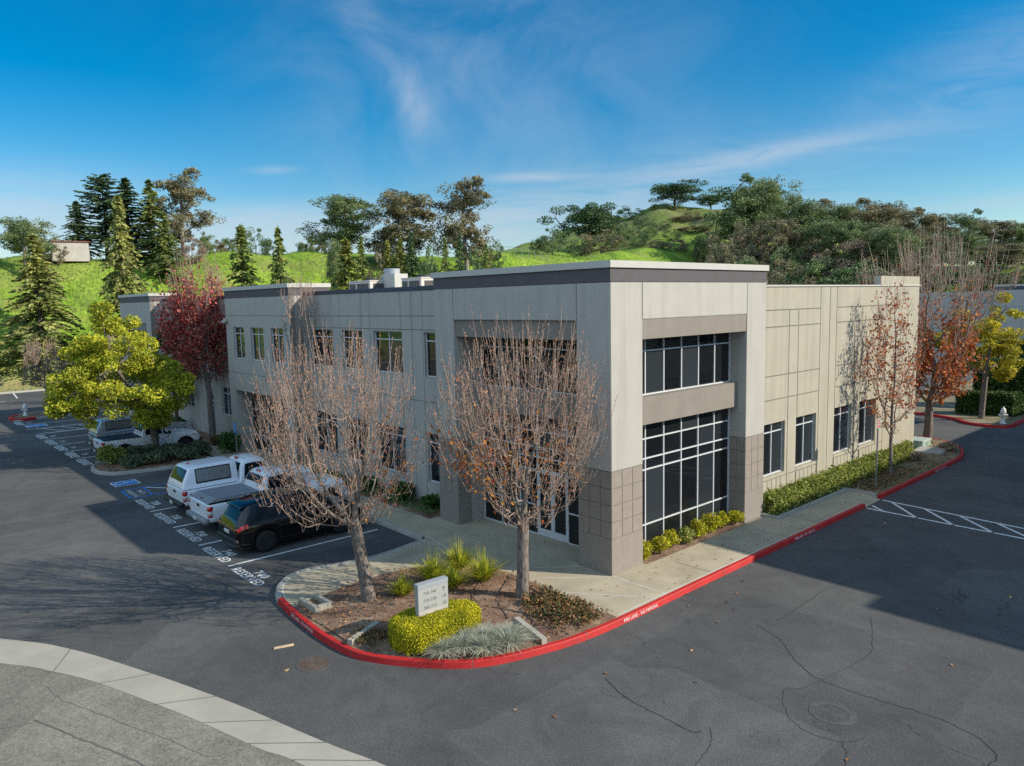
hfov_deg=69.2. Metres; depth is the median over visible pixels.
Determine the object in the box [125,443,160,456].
shrub
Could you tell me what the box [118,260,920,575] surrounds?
office building
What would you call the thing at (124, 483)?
accessible marking
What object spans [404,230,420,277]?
conifer tree
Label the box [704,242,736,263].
round tree
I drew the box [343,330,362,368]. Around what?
window
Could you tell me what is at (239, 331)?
window
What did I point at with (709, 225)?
hillside shrub
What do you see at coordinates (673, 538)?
shrub
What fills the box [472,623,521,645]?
fescue tuft
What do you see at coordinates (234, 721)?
gutter joint
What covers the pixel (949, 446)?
shrub
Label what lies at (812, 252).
round tree
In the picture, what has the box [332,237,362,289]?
cypress tree
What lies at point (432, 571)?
strap leaf plant
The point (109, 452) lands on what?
shrub
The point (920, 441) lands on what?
electrical cabinet
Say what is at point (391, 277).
exhaust unit
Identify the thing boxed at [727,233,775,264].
round tree
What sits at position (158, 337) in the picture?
evergreen tree
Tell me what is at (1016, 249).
eucalyptus tree
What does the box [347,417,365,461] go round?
window
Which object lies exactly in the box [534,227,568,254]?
round tree
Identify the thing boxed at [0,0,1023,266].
sky
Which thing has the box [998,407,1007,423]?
fire hydrant
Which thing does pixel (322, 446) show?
window
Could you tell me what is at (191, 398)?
window
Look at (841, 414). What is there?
window
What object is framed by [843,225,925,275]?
eucalyptus tree
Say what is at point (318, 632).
red kerb
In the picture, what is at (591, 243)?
oak tree
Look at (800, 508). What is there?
kerb
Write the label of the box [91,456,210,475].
kerb
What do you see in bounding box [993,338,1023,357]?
tall hedge
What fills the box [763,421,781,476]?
window
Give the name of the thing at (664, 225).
hillside shrub
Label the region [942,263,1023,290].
undergrowth shrub
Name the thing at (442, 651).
fescue tuft
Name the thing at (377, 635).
groundcover plants
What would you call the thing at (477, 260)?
round shrub
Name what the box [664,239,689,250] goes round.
hillside shrub
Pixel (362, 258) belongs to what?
conifer tree
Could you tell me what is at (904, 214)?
eucalyptus tree
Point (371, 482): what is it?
shrub
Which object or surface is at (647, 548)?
shrub
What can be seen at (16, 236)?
broadleaf tree
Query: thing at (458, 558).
strap leaf plant
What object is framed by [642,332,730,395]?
window
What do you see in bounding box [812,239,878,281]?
round tree
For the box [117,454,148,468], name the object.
shrub
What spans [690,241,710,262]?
hillside shrub
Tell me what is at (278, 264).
cedar tree
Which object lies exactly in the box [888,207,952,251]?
eucalyptus tree
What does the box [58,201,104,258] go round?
cedar tree
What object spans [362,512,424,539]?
kerb
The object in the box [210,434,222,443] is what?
shrub
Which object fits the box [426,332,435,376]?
window
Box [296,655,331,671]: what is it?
manhole cover
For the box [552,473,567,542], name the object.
door
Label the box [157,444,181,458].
shrub
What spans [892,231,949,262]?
eucalyptus tree
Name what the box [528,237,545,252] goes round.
round tree
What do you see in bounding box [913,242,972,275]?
round tree
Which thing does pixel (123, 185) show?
cedar tree
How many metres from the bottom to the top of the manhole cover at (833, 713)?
0.012 m
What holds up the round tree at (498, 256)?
on the ground at (87, 297)
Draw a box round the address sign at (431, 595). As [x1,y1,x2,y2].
[414,575,447,619]
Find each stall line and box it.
[3,393,93,458]
[150,506,377,565]
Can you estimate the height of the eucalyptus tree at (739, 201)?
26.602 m
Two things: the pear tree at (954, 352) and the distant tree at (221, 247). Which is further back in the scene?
the distant tree at (221, 247)
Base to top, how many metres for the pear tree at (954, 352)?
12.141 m
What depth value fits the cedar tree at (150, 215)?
105.94 m
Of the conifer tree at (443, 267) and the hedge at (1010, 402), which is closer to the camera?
the hedge at (1010, 402)
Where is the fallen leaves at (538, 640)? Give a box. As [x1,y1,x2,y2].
[294,562,609,654]
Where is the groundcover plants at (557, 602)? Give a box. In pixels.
[522,580,607,629]
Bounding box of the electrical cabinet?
[913,436,931,447]
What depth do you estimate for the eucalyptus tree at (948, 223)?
190.74 m
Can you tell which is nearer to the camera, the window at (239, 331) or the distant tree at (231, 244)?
the window at (239, 331)
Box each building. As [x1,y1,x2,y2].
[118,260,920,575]
[918,284,1023,362]
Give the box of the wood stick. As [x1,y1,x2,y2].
[274,643,293,648]
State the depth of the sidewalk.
23.67 m
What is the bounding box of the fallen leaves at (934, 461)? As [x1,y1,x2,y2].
[842,435,960,491]
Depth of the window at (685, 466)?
25.19 m
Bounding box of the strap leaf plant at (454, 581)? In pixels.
[435,558,474,589]
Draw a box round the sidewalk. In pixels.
[106,413,879,618]
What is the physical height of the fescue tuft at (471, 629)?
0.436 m
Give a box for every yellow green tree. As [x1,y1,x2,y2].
[42,300,195,446]
[930,292,1023,418]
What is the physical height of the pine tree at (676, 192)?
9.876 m
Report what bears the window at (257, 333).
in the office building at (726, 388)
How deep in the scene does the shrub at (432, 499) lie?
29.14 m
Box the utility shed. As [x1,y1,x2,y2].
[51,241,89,261]
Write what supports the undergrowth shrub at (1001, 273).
on the ground at (87, 297)
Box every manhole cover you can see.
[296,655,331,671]
[809,701,856,725]
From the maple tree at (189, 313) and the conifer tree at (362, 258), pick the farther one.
the conifer tree at (362, 258)
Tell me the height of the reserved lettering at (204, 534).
0.001 m
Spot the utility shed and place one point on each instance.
(79, 251)
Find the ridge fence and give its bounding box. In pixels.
[501,246,547,261]
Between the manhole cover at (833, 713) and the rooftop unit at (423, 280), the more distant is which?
the rooftop unit at (423, 280)
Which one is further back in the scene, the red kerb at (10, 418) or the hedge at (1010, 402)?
the red kerb at (10, 418)
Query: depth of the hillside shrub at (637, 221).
239.28 m
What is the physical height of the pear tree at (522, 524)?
8.166 m
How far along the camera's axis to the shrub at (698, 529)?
25.02 m
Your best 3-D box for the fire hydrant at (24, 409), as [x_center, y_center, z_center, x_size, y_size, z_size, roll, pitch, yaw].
[-37.921,2.063,57.785,0.470,1.000,0.407,2,7,25]
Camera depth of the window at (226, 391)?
45.49 m
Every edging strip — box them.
[347,621,379,645]
[514,616,546,644]
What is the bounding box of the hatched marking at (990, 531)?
[867,500,1023,538]
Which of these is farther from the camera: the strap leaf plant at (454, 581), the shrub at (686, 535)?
the shrub at (686, 535)
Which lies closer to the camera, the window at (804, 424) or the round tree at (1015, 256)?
the window at (804, 424)
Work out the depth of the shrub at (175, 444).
41.36 m
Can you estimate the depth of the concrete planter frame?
19.88 m
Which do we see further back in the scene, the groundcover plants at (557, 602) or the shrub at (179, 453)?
the shrub at (179, 453)
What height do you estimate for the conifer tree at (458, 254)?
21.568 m
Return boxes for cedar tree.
[0,233,85,380]
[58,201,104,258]
[86,177,169,260]
[92,193,150,380]
[128,178,181,267]
[142,211,196,284]
[226,223,264,286]
[267,226,294,283]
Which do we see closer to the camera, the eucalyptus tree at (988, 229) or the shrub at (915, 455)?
the shrub at (915, 455)
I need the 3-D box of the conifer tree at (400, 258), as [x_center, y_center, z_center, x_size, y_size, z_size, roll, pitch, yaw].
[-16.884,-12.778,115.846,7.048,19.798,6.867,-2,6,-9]
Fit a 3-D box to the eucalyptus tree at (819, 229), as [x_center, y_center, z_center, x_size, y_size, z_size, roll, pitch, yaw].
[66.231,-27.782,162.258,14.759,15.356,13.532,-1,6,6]
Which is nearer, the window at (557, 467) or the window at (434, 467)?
the window at (557, 467)
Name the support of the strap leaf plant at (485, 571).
on the planting bed at (390, 606)
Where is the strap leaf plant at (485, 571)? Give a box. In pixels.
[454,545,508,581]
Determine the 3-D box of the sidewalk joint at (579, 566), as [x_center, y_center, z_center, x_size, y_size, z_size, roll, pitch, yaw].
[-3.271,5.188,27.580,30.221,0.001,15.058,1,7,22]
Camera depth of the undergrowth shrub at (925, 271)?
135.91 m
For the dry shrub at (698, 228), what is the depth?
225.23 m
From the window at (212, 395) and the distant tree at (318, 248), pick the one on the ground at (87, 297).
the distant tree at (318, 248)
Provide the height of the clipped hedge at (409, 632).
0.686 m
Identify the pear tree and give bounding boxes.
[239,313,442,601]
[423,304,616,598]
[852,280,927,473]
[855,219,1023,437]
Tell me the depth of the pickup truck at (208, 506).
28.10 m
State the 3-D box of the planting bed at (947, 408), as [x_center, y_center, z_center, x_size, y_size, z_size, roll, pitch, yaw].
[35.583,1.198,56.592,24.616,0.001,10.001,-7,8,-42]
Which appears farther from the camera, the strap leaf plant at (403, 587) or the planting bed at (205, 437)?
the planting bed at (205, 437)
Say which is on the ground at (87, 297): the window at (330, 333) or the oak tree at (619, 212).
the oak tree at (619, 212)
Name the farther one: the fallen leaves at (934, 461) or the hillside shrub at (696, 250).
the hillside shrub at (696, 250)
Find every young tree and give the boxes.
[20,336,71,405]
[94,330,122,402]
[277,263,318,470]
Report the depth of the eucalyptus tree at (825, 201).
204.52 m
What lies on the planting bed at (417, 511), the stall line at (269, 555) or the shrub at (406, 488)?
the shrub at (406, 488)
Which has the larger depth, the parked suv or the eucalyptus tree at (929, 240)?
the eucalyptus tree at (929, 240)
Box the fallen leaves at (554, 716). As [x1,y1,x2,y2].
[176,522,1011,760]
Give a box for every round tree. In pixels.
[237,227,274,255]
[488,239,506,267]
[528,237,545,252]
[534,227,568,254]
[623,226,650,247]
[637,225,657,237]
[704,220,762,263]
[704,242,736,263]
[725,248,767,276]
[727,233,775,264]
[766,245,813,284]
[768,235,826,277]
[805,246,846,277]
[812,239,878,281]
[881,240,932,268]
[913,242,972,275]
[958,239,1008,262]
[988,242,1023,263]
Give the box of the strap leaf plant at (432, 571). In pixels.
[403,547,462,579]
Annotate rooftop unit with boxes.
[348,278,383,289]
[401,274,432,286]
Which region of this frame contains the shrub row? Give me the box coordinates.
[763,439,914,514]
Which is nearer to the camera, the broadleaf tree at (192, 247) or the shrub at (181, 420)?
the shrub at (181, 420)
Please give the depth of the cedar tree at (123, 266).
84.66 m
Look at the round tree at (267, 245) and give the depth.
139.35 m
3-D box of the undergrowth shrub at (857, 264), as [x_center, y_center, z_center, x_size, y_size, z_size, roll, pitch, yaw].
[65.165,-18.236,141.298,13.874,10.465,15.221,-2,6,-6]
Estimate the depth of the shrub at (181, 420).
49.60 m
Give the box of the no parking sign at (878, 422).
[875,417,880,488]
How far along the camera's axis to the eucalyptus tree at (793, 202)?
203.06 m
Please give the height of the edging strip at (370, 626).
0.150 m
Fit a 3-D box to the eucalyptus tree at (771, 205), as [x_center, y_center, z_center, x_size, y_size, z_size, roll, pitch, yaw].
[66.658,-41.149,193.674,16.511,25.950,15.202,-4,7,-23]
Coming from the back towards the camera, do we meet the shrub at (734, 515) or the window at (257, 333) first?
the window at (257, 333)
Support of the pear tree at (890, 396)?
on the planting bed at (936, 458)
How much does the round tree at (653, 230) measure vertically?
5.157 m
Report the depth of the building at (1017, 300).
83.71 m
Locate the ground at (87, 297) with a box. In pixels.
[0,204,1023,391]
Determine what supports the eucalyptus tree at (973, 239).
on the ground at (87, 297)
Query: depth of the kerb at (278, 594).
23.06 m
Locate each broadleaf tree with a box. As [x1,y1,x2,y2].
[0,216,60,279]
[178,237,206,264]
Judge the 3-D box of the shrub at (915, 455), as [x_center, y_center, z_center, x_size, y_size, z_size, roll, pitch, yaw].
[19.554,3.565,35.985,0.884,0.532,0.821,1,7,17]
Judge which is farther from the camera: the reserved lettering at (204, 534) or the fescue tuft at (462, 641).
the reserved lettering at (204, 534)
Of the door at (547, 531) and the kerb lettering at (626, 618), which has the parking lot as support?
the kerb lettering at (626, 618)
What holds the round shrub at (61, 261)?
on the ground at (87, 297)
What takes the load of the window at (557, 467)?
in the office building at (726, 388)
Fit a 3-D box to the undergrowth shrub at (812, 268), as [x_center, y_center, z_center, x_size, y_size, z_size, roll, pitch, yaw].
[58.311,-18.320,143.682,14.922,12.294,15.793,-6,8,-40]
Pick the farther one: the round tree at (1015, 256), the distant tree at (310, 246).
the distant tree at (310, 246)
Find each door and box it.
[538,470,552,538]
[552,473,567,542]
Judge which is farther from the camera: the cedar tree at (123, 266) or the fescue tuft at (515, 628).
the cedar tree at (123, 266)
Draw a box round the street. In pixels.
[0,663,303,765]
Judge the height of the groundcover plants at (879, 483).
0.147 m
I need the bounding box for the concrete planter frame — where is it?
[299,593,332,613]
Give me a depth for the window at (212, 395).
47.24 m
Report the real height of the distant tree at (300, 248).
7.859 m
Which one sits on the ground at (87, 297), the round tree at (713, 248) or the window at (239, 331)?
the round tree at (713, 248)
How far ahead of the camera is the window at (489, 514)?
26.79 m
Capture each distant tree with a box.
[196,231,217,253]
[211,239,227,251]
[220,238,236,251]
[295,242,306,251]
[302,232,316,250]
[313,232,329,251]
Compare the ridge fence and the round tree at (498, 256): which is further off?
the ridge fence
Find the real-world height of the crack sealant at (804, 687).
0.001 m
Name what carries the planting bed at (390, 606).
on the sidewalk
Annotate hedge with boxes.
[387,597,481,655]
[954,390,1023,416]
[972,357,1023,392]
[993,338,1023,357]
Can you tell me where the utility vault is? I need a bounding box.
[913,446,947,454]
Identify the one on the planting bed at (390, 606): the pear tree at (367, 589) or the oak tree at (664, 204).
the pear tree at (367, 589)
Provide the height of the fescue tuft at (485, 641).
0.510 m
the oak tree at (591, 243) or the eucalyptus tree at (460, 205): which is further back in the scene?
the oak tree at (591, 243)
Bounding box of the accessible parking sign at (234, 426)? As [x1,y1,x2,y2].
[233,423,237,453]
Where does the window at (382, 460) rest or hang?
in the office building at (726, 388)
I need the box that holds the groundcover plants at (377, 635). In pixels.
[351,625,387,645]
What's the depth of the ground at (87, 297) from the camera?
120.83 m
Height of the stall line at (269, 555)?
0.001 m
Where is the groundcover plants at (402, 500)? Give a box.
[307,464,439,514]
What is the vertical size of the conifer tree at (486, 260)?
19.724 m
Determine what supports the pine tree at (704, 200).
on the ground at (87, 297)
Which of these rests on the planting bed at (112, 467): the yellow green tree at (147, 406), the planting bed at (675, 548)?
the yellow green tree at (147, 406)
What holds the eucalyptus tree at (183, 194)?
on the ground at (87, 297)
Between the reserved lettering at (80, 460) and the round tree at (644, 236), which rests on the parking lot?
the reserved lettering at (80, 460)
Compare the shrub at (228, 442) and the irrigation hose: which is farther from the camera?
the shrub at (228, 442)
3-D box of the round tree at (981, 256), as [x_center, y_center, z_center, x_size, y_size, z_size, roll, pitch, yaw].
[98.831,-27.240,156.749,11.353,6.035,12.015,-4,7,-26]
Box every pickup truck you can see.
[86,415,193,445]
[91,424,201,455]
[164,453,313,509]
[186,465,348,526]
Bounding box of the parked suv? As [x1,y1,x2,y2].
[217,486,361,551]
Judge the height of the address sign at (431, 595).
1.370 m
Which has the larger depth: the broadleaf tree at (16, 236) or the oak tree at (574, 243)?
the oak tree at (574, 243)
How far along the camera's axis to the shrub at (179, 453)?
39.41 m
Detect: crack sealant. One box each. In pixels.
[0,686,239,765]
[605,588,997,765]
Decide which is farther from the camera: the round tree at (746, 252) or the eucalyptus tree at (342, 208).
the round tree at (746, 252)
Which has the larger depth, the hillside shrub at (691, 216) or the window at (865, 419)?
the hillside shrub at (691, 216)
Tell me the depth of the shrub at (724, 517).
26.04 m
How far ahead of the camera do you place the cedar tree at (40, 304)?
83.36 m
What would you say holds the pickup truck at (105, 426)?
on the parking lot
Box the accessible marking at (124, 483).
[25,424,166,498]
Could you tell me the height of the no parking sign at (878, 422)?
3.150 m
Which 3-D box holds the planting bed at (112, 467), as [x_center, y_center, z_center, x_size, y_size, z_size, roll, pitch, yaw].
[-19.169,4.149,39.634,5.431,0.114,3.853,-7,8,-42]
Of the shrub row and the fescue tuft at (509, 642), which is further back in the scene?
the shrub row
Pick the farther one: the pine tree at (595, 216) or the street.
the pine tree at (595, 216)
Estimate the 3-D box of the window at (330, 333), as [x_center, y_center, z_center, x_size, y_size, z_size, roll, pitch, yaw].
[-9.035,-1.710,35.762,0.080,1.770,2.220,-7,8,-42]
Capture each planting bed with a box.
[13,404,126,417]
[94,453,207,471]
[194,429,225,449]
[294,566,615,658]
[317,469,439,517]
[643,520,746,563]
[775,490,837,515]
[847,439,959,493]
[915,381,1023,424]
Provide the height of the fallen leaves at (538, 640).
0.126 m
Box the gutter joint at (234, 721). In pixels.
[54,649,373,760]
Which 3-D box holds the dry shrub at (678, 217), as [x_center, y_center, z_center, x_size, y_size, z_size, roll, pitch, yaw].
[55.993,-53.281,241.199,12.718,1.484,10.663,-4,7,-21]
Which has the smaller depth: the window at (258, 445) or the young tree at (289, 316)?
the young tree at (289, 316)
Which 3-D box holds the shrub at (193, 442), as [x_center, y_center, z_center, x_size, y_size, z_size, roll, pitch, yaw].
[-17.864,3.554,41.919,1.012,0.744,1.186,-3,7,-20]
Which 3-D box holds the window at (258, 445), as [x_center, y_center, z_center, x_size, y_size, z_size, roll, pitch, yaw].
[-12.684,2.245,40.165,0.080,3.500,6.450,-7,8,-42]
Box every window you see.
[186,382,194,406]
[211,329,221,354]
[212,395,215,430]
[223,387,231,415]
[235,327,245,358]
[251,393,289,459]
[252,327,264,360]
[272,328,283,362]
[312,329,333,366]
[316,411,337,454]
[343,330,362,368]
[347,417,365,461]
[375,331,402,373]
[379,423,406,472]
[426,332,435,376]
[429,433,439,482]
[480,337,576,394]
[482,409,538,534]
[537,417,566,475]
[566,421,578,546]
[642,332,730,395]
[642,408,729,544]
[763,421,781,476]
[795,413,813,465]
[833,405,848,452]
[858,399,872,444]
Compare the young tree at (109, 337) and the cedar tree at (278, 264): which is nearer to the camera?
the young tree at (109, 337)
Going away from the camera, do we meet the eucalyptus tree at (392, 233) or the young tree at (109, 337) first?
the young tree at (109, 337)
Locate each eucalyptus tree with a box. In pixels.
[152,167,226,252]
[295,193,383,249]
[359,188,450,267]
[423,175,496,269]
[689,172,769,254]
[730,179,782,248]
[735,218,813,278]
[736,174,802,263]
[772,192,803,251]
[775,198,845,239]
[784,219,855,284]
[812,198,858,250]
[823,203,881,237]
[831,218,883,278]
[832,197,905,246]
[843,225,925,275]
[868,200,927,266]
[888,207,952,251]
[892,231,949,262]
[919,212,985,265]
[935,226,992,260]
[940,208,982,264]
[959,219,1019,261]
[971,243,1023,270]
[994,222,1023,255]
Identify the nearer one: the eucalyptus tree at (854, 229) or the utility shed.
the utility shed
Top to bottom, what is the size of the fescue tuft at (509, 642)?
0.545 m
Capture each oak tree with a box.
[565,237,596,256]
[576,229,629,253]
[616,205,645,220]
[650,202,684,210]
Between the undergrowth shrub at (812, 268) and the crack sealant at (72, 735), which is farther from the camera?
the undergrowth shrub at (812, 268)
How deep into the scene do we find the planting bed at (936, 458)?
34.74 m
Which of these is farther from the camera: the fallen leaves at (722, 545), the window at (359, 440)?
the window at (359, 440)
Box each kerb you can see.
[0,382,123,393]
[8,414,35,420]
[9,408,120,420]
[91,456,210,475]
[275,539,424,602]
[277,503,865,668]
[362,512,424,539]
[761,488,846,519]
[840,487,876,497]
[877,435,963,498]
[915,412,1023,427]
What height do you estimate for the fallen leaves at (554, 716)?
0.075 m
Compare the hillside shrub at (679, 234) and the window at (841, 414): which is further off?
the hillside shrub at (679, 234)
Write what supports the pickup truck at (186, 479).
on the parking lot
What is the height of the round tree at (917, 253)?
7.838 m
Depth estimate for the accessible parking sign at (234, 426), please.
38.85 m
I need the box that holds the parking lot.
[0,363,1023,765]
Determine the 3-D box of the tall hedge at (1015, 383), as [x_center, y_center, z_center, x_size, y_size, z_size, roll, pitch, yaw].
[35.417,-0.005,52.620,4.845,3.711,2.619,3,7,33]
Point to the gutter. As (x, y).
(265, 733)
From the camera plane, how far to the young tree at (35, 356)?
58.86 m
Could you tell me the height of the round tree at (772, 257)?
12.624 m
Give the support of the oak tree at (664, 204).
on the ground at (87, 297)
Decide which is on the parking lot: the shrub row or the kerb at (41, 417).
the kerb at (41, 417)
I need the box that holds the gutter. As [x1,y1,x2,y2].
[0,638,384,765]
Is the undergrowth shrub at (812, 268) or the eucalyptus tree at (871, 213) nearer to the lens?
the undergrowth shrub at (812, 268)
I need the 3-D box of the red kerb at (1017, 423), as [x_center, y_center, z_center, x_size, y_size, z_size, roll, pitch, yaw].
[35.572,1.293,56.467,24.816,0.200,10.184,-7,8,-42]
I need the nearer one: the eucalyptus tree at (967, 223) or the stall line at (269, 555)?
the stall line at (269, 555)
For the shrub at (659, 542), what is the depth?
23.52 m
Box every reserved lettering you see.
[14,422,100,464]
[134,499,269,584]
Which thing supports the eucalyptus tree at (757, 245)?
on the ground at (87, 297)
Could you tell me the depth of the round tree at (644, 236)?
207.83 m
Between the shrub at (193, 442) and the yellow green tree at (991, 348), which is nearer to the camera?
the shrub at (193, 442)
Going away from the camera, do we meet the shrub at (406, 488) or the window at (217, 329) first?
the shrub at (406, 488)
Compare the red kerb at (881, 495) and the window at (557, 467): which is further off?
the red kerb at (881, 495)
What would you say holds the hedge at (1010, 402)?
on the planting bed at (947, 408)
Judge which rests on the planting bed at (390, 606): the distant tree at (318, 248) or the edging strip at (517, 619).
the edging strip at (517, 619)
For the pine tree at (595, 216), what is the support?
on the ground at (87, 297)
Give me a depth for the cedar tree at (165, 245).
103.57 m
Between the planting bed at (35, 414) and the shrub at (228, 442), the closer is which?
the shrub at (228, 442)
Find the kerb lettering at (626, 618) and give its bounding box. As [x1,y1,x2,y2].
[292,467,943,632]
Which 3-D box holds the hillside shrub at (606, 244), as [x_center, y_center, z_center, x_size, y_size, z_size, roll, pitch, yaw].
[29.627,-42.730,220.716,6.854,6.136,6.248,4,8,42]
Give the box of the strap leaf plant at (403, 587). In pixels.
[386,569,414,595]
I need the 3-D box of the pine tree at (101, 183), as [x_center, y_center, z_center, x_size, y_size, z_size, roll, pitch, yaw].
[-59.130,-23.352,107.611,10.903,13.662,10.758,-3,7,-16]
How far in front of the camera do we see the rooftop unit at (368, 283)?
40.10 m
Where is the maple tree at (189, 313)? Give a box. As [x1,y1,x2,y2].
[150,242,232,442]
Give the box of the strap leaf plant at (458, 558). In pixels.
[437,534,482,570]
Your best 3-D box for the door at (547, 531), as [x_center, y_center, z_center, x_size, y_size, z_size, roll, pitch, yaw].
[1.147,4.163,25.519,0.124,2.290,0.700,-7,8,-42]
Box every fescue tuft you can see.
[421,634,469,659]
[433,628,494,653]
[444,625,488,644]
[456,630,516,657]
[465,621,515,644]
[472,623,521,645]
[479,622,536,655]
[495,619,540,641]
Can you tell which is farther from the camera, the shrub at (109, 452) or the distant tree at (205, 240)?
the distant tree at (205, 240)
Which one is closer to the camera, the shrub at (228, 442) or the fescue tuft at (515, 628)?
the fescue tuft at (515, 628)
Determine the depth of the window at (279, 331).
37.38 m
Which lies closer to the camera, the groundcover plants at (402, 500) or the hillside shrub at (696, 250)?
the groundcover plants at (402, 500)
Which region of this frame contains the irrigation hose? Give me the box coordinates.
[472,576,542,630]
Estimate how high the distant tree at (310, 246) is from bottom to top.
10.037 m
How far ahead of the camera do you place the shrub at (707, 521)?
25.51 m
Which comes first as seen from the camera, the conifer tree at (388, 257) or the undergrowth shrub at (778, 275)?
the conifer tree at (388, 257)
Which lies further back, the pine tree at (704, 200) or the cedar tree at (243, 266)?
the pine tree at (704, 200)
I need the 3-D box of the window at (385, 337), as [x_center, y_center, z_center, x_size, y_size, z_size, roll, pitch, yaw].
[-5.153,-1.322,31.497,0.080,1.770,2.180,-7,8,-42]
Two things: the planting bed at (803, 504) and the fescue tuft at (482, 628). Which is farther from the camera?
the planting bed at (803, 504)
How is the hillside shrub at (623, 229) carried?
on the ground at (87, 297)
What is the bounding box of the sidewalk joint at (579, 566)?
[282,503,858,614]
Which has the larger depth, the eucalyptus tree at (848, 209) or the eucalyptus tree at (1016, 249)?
the eucalyptus tree at (848, 209)
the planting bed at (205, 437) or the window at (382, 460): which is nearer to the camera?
the window at (382, 460)
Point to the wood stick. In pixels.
(283, 646)
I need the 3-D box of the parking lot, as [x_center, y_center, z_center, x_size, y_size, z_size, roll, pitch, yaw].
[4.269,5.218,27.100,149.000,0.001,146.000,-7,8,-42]
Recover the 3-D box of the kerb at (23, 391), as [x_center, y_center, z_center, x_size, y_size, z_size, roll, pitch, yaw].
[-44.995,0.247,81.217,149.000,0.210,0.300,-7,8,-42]
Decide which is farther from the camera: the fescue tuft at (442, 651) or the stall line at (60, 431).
the stall line at (60, 431)
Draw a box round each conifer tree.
[353,235,371,280]
[382,240,392,272]
[394,238,406,273]
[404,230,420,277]
[440,235,449,271]
[454,231,465,270]
[482,243,490,268]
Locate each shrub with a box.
[39,237,68,264]
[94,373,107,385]
[96,444,126,463]
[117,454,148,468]
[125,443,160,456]
[141,448,169,463]
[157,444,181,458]
[161,442,184,448]
[168,445,200,459]
[171,416,187,422]
[186,438,202,448]
[190,441,212,454]
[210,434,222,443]
[215,430,242,452]
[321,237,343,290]
[361,474,377,488]
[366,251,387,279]
[389,480,414,501]
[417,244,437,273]
[419,493,439,508]
[469,247,485,269]
[601,229,622,246]
[609,220,629,234]
[632,214,654,226]
[643,539,652,559]
[645,239,664,249]
[648,221,672,228]
[649,535,670,553]
[661,228,682,240]
[662,529,680,547]
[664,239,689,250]
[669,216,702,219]
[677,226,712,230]
[677,526,694,543]
[681,212,700,219]
[690,221,715,230]
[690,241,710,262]
[690,518,708,537]
[701,512,721,532]
[715,511,729,527]
[726,510,744,523]
[734,255,755,264]
[766,258,818,284]
[775,255,853,284]
[818,259,887,284]
[855,261,945,292]
[902,261,993,291]
[907,451,925,460]
[938,442,958,451]
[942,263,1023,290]
[976,265,1023,290]
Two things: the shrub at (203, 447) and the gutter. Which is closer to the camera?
the gutter
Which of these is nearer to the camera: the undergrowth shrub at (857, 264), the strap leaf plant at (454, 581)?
the strap leaf plant at (454, 581)
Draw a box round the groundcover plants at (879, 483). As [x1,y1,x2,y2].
[849,465,920,490]
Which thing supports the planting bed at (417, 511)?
on the sidewalk
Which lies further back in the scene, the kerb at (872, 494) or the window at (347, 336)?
the window at (347, 336)
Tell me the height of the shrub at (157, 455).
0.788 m
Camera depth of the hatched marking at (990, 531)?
27.12 m
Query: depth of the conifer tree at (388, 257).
114.72 m
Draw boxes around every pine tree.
[65,173,137,257]
[537,201,621,254]
[648,179,716,205]
[689,194,724,208]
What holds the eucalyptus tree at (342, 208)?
on the ground at (87, 297)
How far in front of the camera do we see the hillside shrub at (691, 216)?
239.77 m
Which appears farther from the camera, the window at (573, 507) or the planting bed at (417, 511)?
the planting bed at (417, 511)
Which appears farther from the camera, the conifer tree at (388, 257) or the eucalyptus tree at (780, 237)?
the eucalyptus tree at (780, 237)
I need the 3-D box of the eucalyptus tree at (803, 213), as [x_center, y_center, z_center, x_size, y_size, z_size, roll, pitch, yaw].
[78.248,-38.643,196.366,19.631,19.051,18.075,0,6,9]
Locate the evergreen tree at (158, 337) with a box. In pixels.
[141,330,199,421]
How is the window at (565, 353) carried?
in the office building at (726, 388)
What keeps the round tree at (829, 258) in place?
on the ground at (87, 297)
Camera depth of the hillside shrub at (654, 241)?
203.00 m
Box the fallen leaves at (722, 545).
[591,492,859,595]
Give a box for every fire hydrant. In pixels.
[21,403,27,415]
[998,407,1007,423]
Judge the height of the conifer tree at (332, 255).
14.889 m
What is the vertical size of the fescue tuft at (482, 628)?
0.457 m
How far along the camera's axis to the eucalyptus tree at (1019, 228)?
168.61 m
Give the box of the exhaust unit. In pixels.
[381,268,407,287]
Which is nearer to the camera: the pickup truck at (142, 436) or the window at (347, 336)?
the window at (347, 336)
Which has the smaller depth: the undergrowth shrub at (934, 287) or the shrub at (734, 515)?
the shrub at (734, 515)

